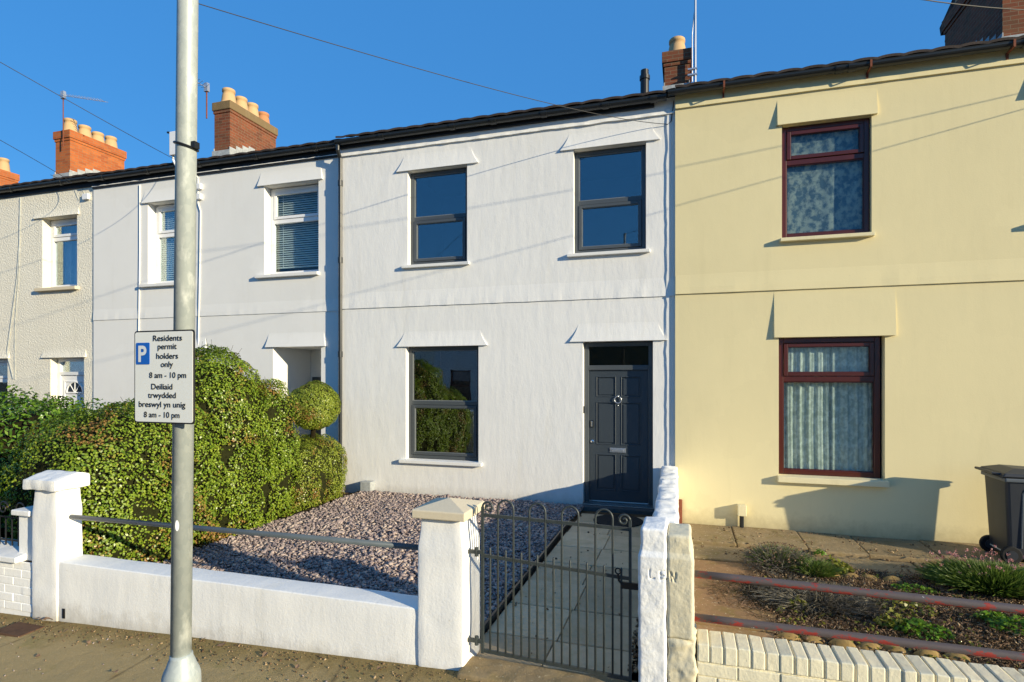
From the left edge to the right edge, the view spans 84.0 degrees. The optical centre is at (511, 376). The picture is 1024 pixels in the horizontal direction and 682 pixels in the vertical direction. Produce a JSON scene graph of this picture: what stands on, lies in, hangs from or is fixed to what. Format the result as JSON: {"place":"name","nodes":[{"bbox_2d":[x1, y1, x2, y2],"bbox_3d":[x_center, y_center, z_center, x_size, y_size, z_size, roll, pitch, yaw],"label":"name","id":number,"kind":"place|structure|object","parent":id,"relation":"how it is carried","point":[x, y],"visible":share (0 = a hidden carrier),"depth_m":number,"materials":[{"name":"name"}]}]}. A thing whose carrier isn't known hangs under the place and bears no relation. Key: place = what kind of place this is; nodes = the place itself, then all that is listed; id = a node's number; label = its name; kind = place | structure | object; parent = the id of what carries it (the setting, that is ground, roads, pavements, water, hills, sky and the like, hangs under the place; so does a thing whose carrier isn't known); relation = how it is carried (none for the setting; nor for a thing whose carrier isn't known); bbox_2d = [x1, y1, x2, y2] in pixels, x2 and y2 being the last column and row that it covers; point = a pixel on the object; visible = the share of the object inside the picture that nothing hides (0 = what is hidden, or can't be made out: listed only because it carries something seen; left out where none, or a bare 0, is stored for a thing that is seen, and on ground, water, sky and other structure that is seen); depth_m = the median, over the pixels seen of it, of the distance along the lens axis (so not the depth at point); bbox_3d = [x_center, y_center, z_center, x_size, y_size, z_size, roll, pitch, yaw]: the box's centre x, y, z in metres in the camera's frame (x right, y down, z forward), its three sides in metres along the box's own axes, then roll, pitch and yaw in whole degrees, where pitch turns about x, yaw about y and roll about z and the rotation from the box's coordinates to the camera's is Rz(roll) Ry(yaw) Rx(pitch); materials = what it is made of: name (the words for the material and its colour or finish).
{"place":"outdoors","nodes":[
{"label":"outdoors","id":0,"kind":"place"},
{"bbox_2d":[0,613,478,681],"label":"pavement","id":1,"kind":"structure","parent":0,"point":[82,660],"depth_m":4.15,"materials":[{"name":"grey concrete"}]},
{"bbox_2d":[0,506,32,616],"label":"brick wall","id":2,"kind":"structure","parent":1,"relation":"on","point":[15,579],"depth_m":5.16,"materials":[{"name":"brick"}]},
{"bbox_2d":[0,501,24,545],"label":"iron railing","id":3,"kind":"object","parent":2,"relation":"on","point":[11,517],"visible":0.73,"depth_m":5.34,"materials":[{"name":"black metal"}]},
{"bbox_2d":[0,622,44,636],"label":"stopcock cover","id":4,"kind":"object","parent":1,"relation":"on","point":[19,629],"visible":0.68,"depth_m":4.79,"materials":[{"name":"metal"}]},
{"bbox_2d":[0,624,337,681],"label":"pavement flecks","id":5,"kind":"object","parent":1,"relation":"on","point":[132,654],"visible":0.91,"depth_m":4.13,"materials":[{"name":"stone"}]},
{"bbox_2d":[161,0,200,681],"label":"steel post","id":6,"kind":"object","parent":1,"relation":"on","point":[182,665],"visible":1,"depth_m":1.97,"materials":[{"name":"grey metal"}]},
{"bbox_2d":[134,329,194,423],"bbox_3d":[-1.192,-0.001,1.961,0.264,0.320,0.028,0,0,17],"label":"parking sign","id":7,"kind":"object","parent":6,"relation":"attached to","point":[164,376],"visible":1,"depth_m":1.95,"materials":[{"name":"metal"}]},
{"bbox_2d":[0,615,480,681],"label":"pavement grit","id":8,"kind":"object","parent":1,"relation":"on","point":[238,645],"visible":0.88,"depth_m":4.24,"materials":[{"name":"brown gravel"}]},
{"bbox_2d":[22,470,484,670],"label":"garden wall","id":9,"kind":"structure","parent":1,"relation":"on","point":[435,623],"depth_m":4.34,"materials":[{"name":"paint"}]},
{"bbox_2d":[467,499,637,681],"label":"garden gate","id":10,"kind":"structure","parent":9,"relation":"attached to","point":[630,585],"depth_m":3.76,"materials":[{"name":"metal"}]},
{"bbox_2d":[457,656,636,681],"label":"gate step","id":11,"kind":"object","parent":1,"relation":"on","point":[475,668],"visible":0.92,"depth_m":3.77,"materials":[{"name":"beige concrete"}]},
{"bbox_2d":[638,517,697,681],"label":"gatepost","id":12,"kind":"object","parent":1,"relation":"on","point":[667,640],"visible":1,"depth_m":3.47,"materials":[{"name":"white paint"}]},
{"bbox_2d":[694,613,1023,661],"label":"pipe rail","id":13,"kind":"object","parent":12,"relation":"attached to","point":[903,642],"visible":0.9,"depth_m":3.25,"materials":[{"name":"brown metal"}]},
{"bbox_2d":[694,570,1023,613],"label":"pipe rail","id":14,"kind":"object","parent":12,"relation":"attached to","point":[921,598],"visible":0.91,"depth_m":3.25,"materials":[{"name":"metal"}]},
{"bbox_2d":[696,629,1023,681],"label":"brick wall","id":15,"kind":"structure","parent":1,"relation":"on","point":[727,657],"depth_m":3.28,"materials":[{"name":"beige brick"}]},
{"bbox_2d":[156,490,583,626],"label":"slate gravel","id":16,"kind":"structure","parent":0,"point":[366,515],"depth_m":6.57,"materials":[{"name":"grey gravel"}]},
{"bbox_2d":[154,491,358,562],"bbox_3d":[-3.292,2.025,7.521,0.025,0.150,4.740,0,0,17],"label":"edging board","id":17,"kind":"object","parent":16,"relation":"on","point":[308,509],"visible":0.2,"depth_m":8.29,"materials":[{"name":"brown wood"}]},
{"bbox_2d":[480,519,570,638],"bbox_3d":[0.239,2.022,5.971,0.022,0.155,3.840,0,0,17],"label":"edging board","id":18,"kind":"object","parent":16,"relation":"on","point":[553,542],"visible":0.22,"depth_m":5.48,"materials":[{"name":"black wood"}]},
{"bbox_2d":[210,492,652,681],"bbox_3d":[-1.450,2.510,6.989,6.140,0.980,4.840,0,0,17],"label":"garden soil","id":19,"kind":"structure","parent":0,"point":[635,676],"depth_m":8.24,"materials":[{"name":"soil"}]},
{"bbox_2d":[0,339,304,562],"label":"hedge","id":20,"kind":"object","parent":19,"relation":"on","point":[245,451],"visible":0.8,"depth_m":6.25,"materials":[{"name":"green plant"}]},
{"bbox_2d":[281,380,347,513],"bbox_3d":[-3.272,1.065,8.997,1.048,2.037,1.592,0,0,17],"label":"topiary","id":21,"kind":"object","parent":19,"relation":"on","point":[322,475],"visible":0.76,"depth_m":8.82,"materials":[{"name":"green plant"}]},
{"bbox_2d":[334,36,691,514],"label":"terraced house","id":22,"kind":"structure","parent":19,"relation":"on","point":[506,305],"depth_m":9.15,"materials":[{"name":"paint"}]},
{"bbox_2d":[199,3,667,124],"bbox_3d":[-2.529,-3.780,6.017,10.735,0.126,0.553,0,0,-29],"label":"telephone wire","id":23,"kind":"object","parent":22,"relation":"attached to","point":[415,67],"visible":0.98,"depth_m":7.01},
{"bbox_2d":[411,167,466,264],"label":"window","id":24,"kind":"structure","parent":22,"relation":"in","point":[438,198],"depth_m":11.11,"materials":[{"name":"glass"}]},
{"bbox_2d":[409,346,477,460],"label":"window","id":25,"kind":"structure","parent":22,"relation":"in","point":[443,381],"depth_m":11.64,"materials":[{"name":"glass"}]},
{"bbox_2d":[575,145,645,252],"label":"window","id":26,"kind":"structure","parent":22,"relation":"in","point":[610,184],"depth_m":10.60,"materials":[{"name":"glass"}]},
{"bbox_2d":[589,370,647,502],"bbox_3d":[1.678,0.906,8.890,0.897,2.018,0.344,0,0,17],"label":"door","id":27,"kind":"structure","parent":22,"relation":"in","point":[618,399],"depth_m":8.75,"materials":[{"name":"grey paint"}]},
{"bbox_2d":[0,0,951,182],"label":"sky","id":28,"kind":"structure","parent":0,"point":[119,53],"materials":[{"name":"blue"}]},
{"bbox_2d":[476,513,643,680],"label":"path","id":29,"kind":"structure","parent":0,"point":[604,546],"depth_m":4.92,"materials":[{"name":"concrete"}]},
{"bbox_2d":[593,514,642,526],"bbox_3d":[1.471,1.988,7.882,0.680,0.016,0.680,0,0,17],"label":"doormat","id":30,"kind":"object","parent":29,"relation":"on","point":[607,520],"visible":0.66,"depth_m":7.85,"materials":[{"name":"black rubber"}]},
{"bbox_2d":[627,617,638,673],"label":"path litter","id":31,"kind":"object","parent":29,"relation":"on","point":[634,651],"visible":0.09,"depth_m":4.14,"materials":[{"name":"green plant"}]},
{"bbox_2d":[694,559,780,640],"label":"garden path","id":32,"kind":"structure","parent":0,"point":[705,603],"depth_m":5.46,"materials":[{"name":"brown concrete"}]},
{"bbox_2d":[683,523,1023,568],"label":"terrace","id":33,"kind":"structure","parent":0,"point":[838,547],"depth_m":7.25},
{"bbox_2d":[693,544,932,579],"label":"flags","id":34,"kind":"object","parent":33,"relation":"attached to","point":[710,552],"visible":0.14,"depth_m":6.74},
{"bbox_2d":[813,548,826,555],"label":"weed","id":35,"kind":"object","parent":34,"relation":"on","point":[817,552],"visible":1,"depth_m":6.87,"materials":[{"name":"green plant"}]},
{"bbox_2d":[692,527,978,572],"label":"terrace litter","id":36,"kind":"object","parent":33,"relation":"on","point":[903,565],"visible":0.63,"depth_m":6.99,"materials":[{"name":"brown plant"}]},
{"bbox_2d":[668,0,1023,543],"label":"terraced house","id":37,"kind":"structure","parent":33,"relation":"on","point":[915,284],"depth_m":7.62,"materials":[{"name":"paint"}]},
{"bbox_2d":[688,0,696,81],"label":"aerial mast","id":38,"kind":"object","parent":37,"relation":"attached to","point":[694,69],"visible":0.88,"depth_m":11.51,"materials":[{"name":"metal"}]},
{"bbox_2d":[784,343,828,469],"bbox_3d":[4.077,0.417,8.008,0.691,1.971,0.035,0,0,17],"label":"lace curtain","id":39,"kind":"object","parent":37,"relation":"hanging from","point":[806,425],"visible":0.67,"depth_m":7.99,"materials":[{"name":"white fabric"}]},
{"bbox_2d":[787,129,861,233],"bbox_3d":[4.318,-2.699,7.897,1.139,1.623,0.018,0,0,17],"label":"net curtain","id":40,"kind":"object","parent":37,"relation":"hanging from","point":[824,197],"visible":0.62,"depth_m":7.89,"materials":[{"name":"white fabric"}]},
{"bbox_2d":[782,118,868,237],"bbox_3d":[4.298,-2.707,7.834,1.082,1.556,0.084,0,0,17],"label":"window","id":41,"kind":"structure","parent":37,"relation":"in","point":[862,153],"depth_m":7.79,"materials":[{"name":"brown wood"}]},
{"bbox_2d":[779,336,880,477],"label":"window","id":42,"kind":"structure","parent":37,"relation":"in","point":[873,375],"depth_m":7.79,"materials":[{"name":"brown wood"}]},
{"bbox_2d":[829,347,872,471],"bbox_3d":[4.717,0.417,7.828,0.643,1.971,0.035,0,0,17],"label":"lace curtain","id":43,"kind":"object","parent":37,"relation":"hanging from","point":[850,426],"visible":0.68,"depth_m":7.84,"materials":[{"name":"white fabric"}]},
{"bbox_2d":[974,464,1023,563],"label":"wheelie bin","id":44,"kind":"object","parent":33,"relation":"on","point":[1004,484],"visible":0.91,"depth_m":6.50,"materials":[{"name":"plastic"}]},
{"bbox_2d":[698,559,1023,670],"bbox_3d":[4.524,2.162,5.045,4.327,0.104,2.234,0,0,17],"label":"bark mulch","id":45,"kind":"object","parent":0,"point":[1020,663],"visible":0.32,"depth_m":5.04,"materials":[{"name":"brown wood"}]},
{"bbox_2d":[653,466,678,524],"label":"boundary wall","id":46,"kind":"structure","parent":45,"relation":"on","point":[666,504],"depth_m":6.36,"materials":[{"name":"white paint"}]},
{"bbox_2d":[776,632,800,641],"bbox_3d":[2.294,2.157,4.715,0.207,0.078,0.109,0,0,17],"label":"edging stone","id":47,"kind":"object","parent":45,"relation":"on","point":[793,636],"visible":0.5,"depth_m":4.69,"materials":[{"name":"beige stone"}]},
{"bbox_2d":[738,541,847,579],"bbox_3d":[3.168,2.072,6.482,1.128,0.320,0.943,0,0,17],"label":"lavender bush","id":48,"kind":"object","parent":45,"relation":"on","point":[778,557],"visible":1,"depth_m":6.35,"materials":[{"name":"green plant"}]},
{"bbox_2d":[788,595,809,609],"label":"weed","id":49,"kind":"object","parent":45,"relation":"on","point":[804,602],"visible":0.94,"depth_m":5.29,"materials":[{"name":"green plant"}]},
{"bbox_2d":[801,635,827,644],"bbox_3d":[2.488,2.161,4.673,0.207,0.062,0.109,8,3,12],"label":"edging stone","id":50,"kind":"object","parent":45,"relation":"on","point":[814,638],"visible":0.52,"depth_m":4.65,"materials":[{"name":"beige stone"}]},
{"bbox_2d":[736,576,911,627],"bbox_3d":[2.993,2.128,5.513,1.611,0.274,1.186,0,0,17],"label":"lavender bush","id":51,"kind":"object","parent":45,"relation":"on","point":[781,596],"visible":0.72,"depth_m":5.32,"materials":[{"name":"grey plant"}]},
{"bbox_2d":[822,554,854,572],"bbox_3d":[3.581,2.069,6.345,0.433,0.200,0.322,0,0,17],"label":"weed","id":52,"kind":"object","parent":45,"relation":"on","point":[839,564],"visible":0.53,"depth_m":6.30,"materials":[{"name":"green plant"}]},
{"bbox_2d":[828,639,855,648],"bbox_3d":[2.659,2.152,4.586,0.207,0.095,0.109,-6,-4,26],"label":"edging stone","id":53,"kind":"object","parent":45,"relation":"on","point":[843,643],"visible":0.34,"depth_m":4.55,"materials":[{"name":"beige stone"}]},
{"bbox_2d":[842,573,857,580],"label":"edging stone","id":54,"kind":"object","parent":45,"relation":"on","point":[848,574],"visible":0.46,"depth_m":6.14,"materials":[{"name":"beige stone"}]},
{"bbox_2d":[860,574,877,582],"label":"edging stone","id":55,"kind":"object","parent":45,"relation":"on","point":[870,576],"visible":0.53,"depth_m":6.09,"materials":[{"name":"beige stone"}]},
{"bbox_2d":[857,642,881,652],"bbox_3d":[2.853,2.159,4.549,0.207,0.073,0.109,-5,2,6],"label":"edging stone","id":56,"kind":"object","parent":45,"relation":"on","point":[872,646],"visible":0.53,"depth_m":4.52,"materials":[{"name":"beige stone"}]},
{"bbox_2d":[873,608,907,631],"bbox_3d":[3.275,2.075,4.906,0.255,0.170,0.200,0,0,3],"label":"weed","id":57,"kind":"object","parent":45,"relation":"on","point":[889,620],"visible":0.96,"depth_m":4.90,"materials":[{"name":"green plant"}]},
{"bbox_2d":[882,575,902,583],"bbox_3d":[4.027,2.151,6.023,0.207,0.096,0.109,-1,4,8],"label":"edging stone","id":58,"kind":"object","parent":45,"relation":"on","point":[888,578],"visible":0.55,"depth_m":6.00,"materials":[{"name":"beige stone"}]},
{"bbox_2d":[765,573,1021,666],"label":"seedlings","id":59,"kind":"object","parent":45,"relation":"on","point":[901,616],"visible":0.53,"depth_m":5.01,"materials":[{"name":"green plant"}]},
{"bbox_2d":[882,645,910,654],"bbox_3d":[3.047,2.160,4.499,0.207,0.066,0.109,9,1,28],"label":"edging stone","id":60,"kind":"object","parent":45,"relation":"on","point":[896,649],"visible":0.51,"depth_m":4.48,"materials":[{"name":"beige stone"}]},
{"bbox_2d":[869,599,935,616],"bbox_3d":[3.619,2.111,5.267,0.567,0.088,0.382,0,0,17],"label":"weed","id":61,"kind":"object","parent":45,"relation":"on","point":[905,606],"visible":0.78,"depth_m":5.24,"materials":[{"name":"green plant"}]},
{"bbox_2d":[891,582,936,593],"bbox_3d":[4.056,2.120,5.732,0.401,0.070,0.284,0,0,17],"label":"weed","id":62,"kind":"object","parent":45,"relation":"on","point":[907,585],"visible":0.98,"depth_m":5.73,"materials":[{"name":"green plant"}]},
{"bbox_2d":[886,617,955,640],"bbox_3d":[3.451,2.102,4.809,0.485,0.112,0.354,0,0,17],"label":"weed","id":63,"kind":"object","parent":45,"relation":"on","point":[914,621],"visible":0.94,"depth_m":4.77,"materials":[{"name":"green plant"}]},
{"bbox_2d":[913,649,941,659],"bbox_3d":[3.219,2.151,4.409,0.207,0.096,0.109,-1,4,8],"label":"edging stone","id":64,"kind":"object","parent":45,"relation":"on","point":[922,652],"visible":0.33,"depth_m":4.38,"materials":[{"name":"beige stone"}]},
{"bbox_2d":[942,653,970,662],"bbox_3d":[3.414,2.161,4.388,0.207,0.068,0.109,-9,-8,22],"label":"edging stone","id":65,"kind":"object","parent":45,"relation":"on","point":[951,655],"visible":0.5,"depth_m":4.36,"materials":[{"name":"beige stone"}]},
{"bbox_2d":[911,545,1023,599],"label":"thrift plant","id":66,"kind":"object","parent":45,"relation":"on","point":[991,577],"visible":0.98,"depth_m":5.73,"materials":[{"name":"green plant"}]},
{"bbox_2d":[973,610,1005,622],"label":"weed","id":67,"kind":"object","parent":45,"relation":"on","point":[988,615],"visible":0.65,"depth_m":5.04,"materials":[{"name":"green plant"}]},
{"bbox_2d":[985,613,1023,635],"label":"weed","id":68,"kind":"object","parent":45,"relation":"on","point":[1012,620],"visible":0.99,"depth_m":4.84,"materials":[{"name":"green plant"}]},
{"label":"side garden soil","id":69,"kind":"structure","parent":0,"visible":0},
{"bbox_2d":[0,157,19,185],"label":"terraced house","id":70,"kind":"structure","parent":69,"relation":"on","point":[7,176],"depth_m":20.34,"materials":[{"name":"brick"}]},
{"bbox_2d":[0,118,126,416],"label":"terraced house","id":71,"kind":"structure","parent":69,"relation":"on","point":[46,329],"depth_m":12.38,"materials":[{"name":"paint"}]},
{"bbox_2d":[0,359,7,416],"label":"window","id":72,"kind":"structure","parent":71,"relation":"in","point":[3,362],"depth_m":14.21,"materials":[{"name":"white plastic"}]},
{"bbox_2d":[0,140,71,182],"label":"telephone wire","id":73,"kind":"object","parent":71,"relation":"attached to","point":[41,163],"visible":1,"depth_m":10.60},
{"bbox_2d":[51,218,76,286],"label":"window","id":74,"kind":"structure","parent":71,"relation":"in","point":[58,237],"depth_m":12.46,"materials":[{"name":"white plastic"}]},
{"bbox_2d":[64,225,76,284],"bbox_3d":[-9.555,-2.658,12.541,0.834,1.546,0.095,0,0,17],"label":"window curtain","id":75,"kind":"object","parent":71,"relation":"hanging from","point":[70,262],"depth_m":12.60,"materials":[{"name":"fabric"}]},
{"bbox_2d":[62,375,83,407],"bbox_3d":[-9.406,1.121,12.261,0.829,2.318,0.060,0,0,17],"label":"door","id":76,"kind":"structure","parent":71,"relation":"in","point":[71,384],"depth_m":12.26,"materials":[{"name":"white plastic"}]},
{"bbox_2d":[58,91,105,146],"bbox_3d":[-12.423,-7.589,16.411,2.177,1.634,0.223,0,0,23],"label":"tv aerial","id":77,"kind":"object","parent":71,"relation":"attached to","point":[63,94],"visible":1,"depth_m":16.72,"materials":[{"name":"metal"}]},
{"bbox_2d":[0,384,131,538],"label":"laurel bush","id":78,"kind":"object","parent":69,"relation":"on","point":[14,426],"visible":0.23,"depth_m":7.54,"materials":[{"name":"green plant"}]},
{"bbox_2d":[85,87,337,446],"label":"terraced house","id":79,"kind":"structure","parent":69,"relation":"on","point":[262,311],"depth_m":10.93,"materials":[{"name":"paint"}]},
{"bbox_2d":[156,204,174,282],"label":"window","id":80,"kind":"structure","parent":79,"relation":"in","point":[160,233],"depth_m":11.56,"materials":[{"name":"white plastic"}]},
{"bbox_2d":[162,212,173,280],"bbox_3d":[-6.663,-2.663,11.526,1.092,1.675,0.042,0,0,17],"label":"venetian blind","id":81,"kind":"object","parent":79,"relation":"attached to","point":[171,264],"visible":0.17,"depth_m":11.64,"materials":[{"name":"white plastic"}]},
{"bbox_2d":[167,131,174,164],"bbox_3d":[-6.495,-4.373,11.001,0.368,0.782,0.193,0,0,-14],"label":"antenna panel","id":82,"kind":"object","parent":79,"relation":"attached to","point":[171,144],"visible":0.52,"depth_m":10.94,"materials":[{"name":"white plastic"}]},
{"bbox_2d":[0,62,174,158],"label":"telephone wire","id":83,"kind":"object","parent":82,"relation":"attached to","point":[83,109],"visible":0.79,"depth_m":8.57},
{"bbox_2d":[198,79,209,118],"bbox_3d":[-8.230,-7.346,14.939,0.352,0.934,0.573,0,0,28],"label":"tv aerial","id":84,"kind":"object","parent":79,"relation":"attached to","point":[206,87],"visible":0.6,"depth_m":15.12,"materials":[{"name":"metal"}]},
{"bbox_2d":[271,184,318,273],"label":"window","id":85,"kind":"structure","parent":79,"relation":"in","point":[276,220],"depth_m":10.76,"materials":[{"name":"white plastic"}]},
{"bbox_2d":[277,193,318,268],"bbox_3d":[-3.959,-2.814,10.699,1.120,1.507,0.042,0,0,17],"label":"venetian blind","id":86,"kind":"object","parent":79,"relation":"attached to","point":[294,248],"visible":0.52,"depth_m":10.72,"materials":[{"name":"white plastic"}]},
{"bbox_2d":[312,377,320,436],"bbox_3d":[-3.604,1.050,11.396,0.896,2.100,0.058,0,0,17],"label":"door","id":87,"kind":"structure","parent":79,"relation":"in","point":[318,432],"depth_m":11.46,"materials":[{"name":"grey paint"}]},
{"label":"ground","id":88,"kind":"structure","parent":0,"visible":0},
{"bbox_2d":[939,0,954,35],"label":"tall house","id":89,"kind":"structure","parent":88,"relation":"on","point":[948,10],"depth_m":12.80,"materials":[{"name":"tile"}]},
{"bbox_2d":[925,0,1023,9],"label":"telephone wire","id":90,"kind":"object","parent":89,"relation":"attached to","point":[973,5],"visible":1,"depth_m":5.38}
]}

